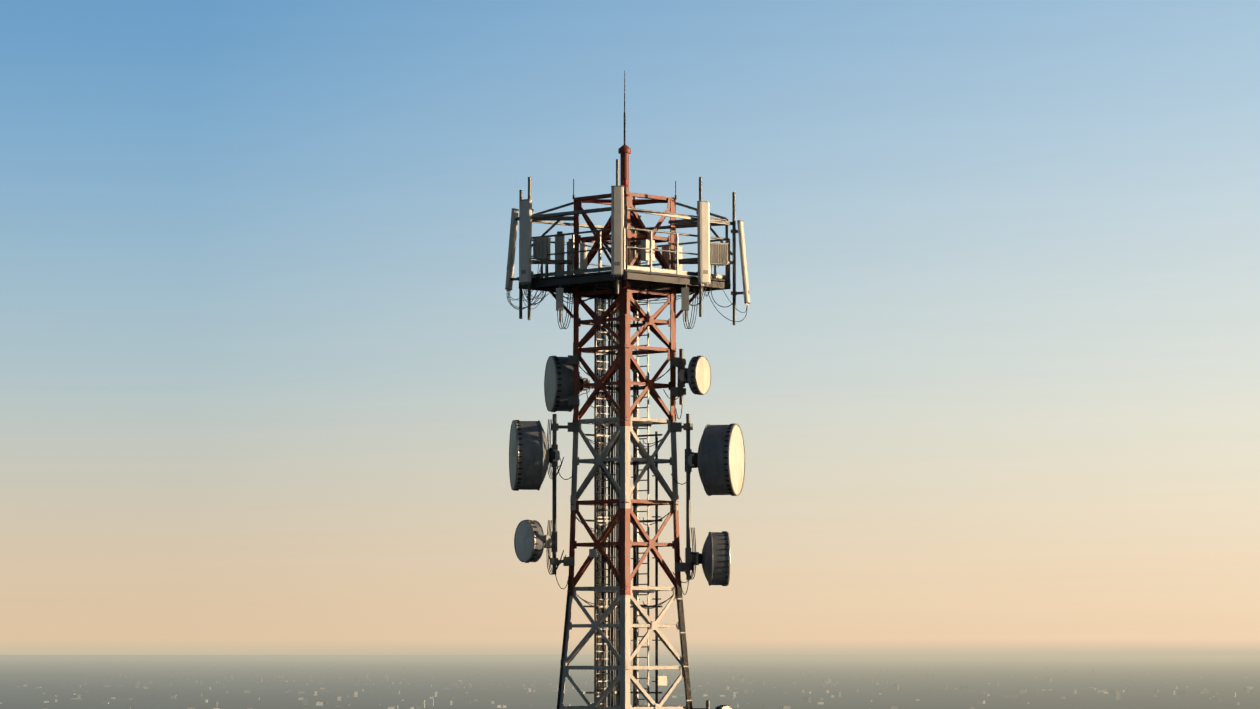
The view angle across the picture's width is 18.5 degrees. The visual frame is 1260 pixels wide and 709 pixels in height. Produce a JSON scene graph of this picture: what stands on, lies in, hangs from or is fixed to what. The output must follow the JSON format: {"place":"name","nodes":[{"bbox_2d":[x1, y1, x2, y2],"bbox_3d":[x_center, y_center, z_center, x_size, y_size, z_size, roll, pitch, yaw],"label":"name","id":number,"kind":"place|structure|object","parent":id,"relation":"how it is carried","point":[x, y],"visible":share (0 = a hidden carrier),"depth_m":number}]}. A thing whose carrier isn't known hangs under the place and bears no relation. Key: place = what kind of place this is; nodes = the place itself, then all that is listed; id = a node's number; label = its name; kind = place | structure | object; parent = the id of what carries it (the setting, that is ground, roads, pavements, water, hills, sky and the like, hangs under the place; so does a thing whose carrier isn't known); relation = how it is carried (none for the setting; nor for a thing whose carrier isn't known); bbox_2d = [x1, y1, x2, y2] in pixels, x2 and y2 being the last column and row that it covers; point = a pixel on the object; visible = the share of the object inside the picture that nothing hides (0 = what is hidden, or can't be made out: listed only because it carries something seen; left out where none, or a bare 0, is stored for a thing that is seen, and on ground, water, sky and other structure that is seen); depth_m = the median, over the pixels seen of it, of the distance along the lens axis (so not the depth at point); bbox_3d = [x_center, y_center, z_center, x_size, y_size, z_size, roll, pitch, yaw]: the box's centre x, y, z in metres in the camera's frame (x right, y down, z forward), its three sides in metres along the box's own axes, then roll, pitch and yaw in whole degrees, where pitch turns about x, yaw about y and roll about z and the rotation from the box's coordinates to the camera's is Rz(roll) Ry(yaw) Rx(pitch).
{"place":"outdoors","nodes":[
{"label":"outdoors","id":0,"kind":"place"},
{"bbox_2d":[0,655,1259,708],"bbox_3d":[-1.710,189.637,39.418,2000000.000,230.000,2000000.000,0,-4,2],"label":"ground","id":1,"kind":"structure","parent":0,"point":[914,684],"depth_m":41922.86},
{"bbox_2d":[505,71,749,708],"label":"telecom tower","id":2,"kind":"structure","parent":1,"relation":"on","point":[625,283],"depth_m":103.62},
{"bbox_2d":[0,665,1259,708],"bbox_3d":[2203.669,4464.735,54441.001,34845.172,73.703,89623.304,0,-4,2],"label":"distant city","id":3,"kind":"object","parent":1,"relation":"on","point":[428,701],"visible":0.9,"depth_m":33440.54},
{"bbox_2d":[0,0,1259,654],"label":"sky","id":4,"kind":"structure","parent":0,"point":[989,378]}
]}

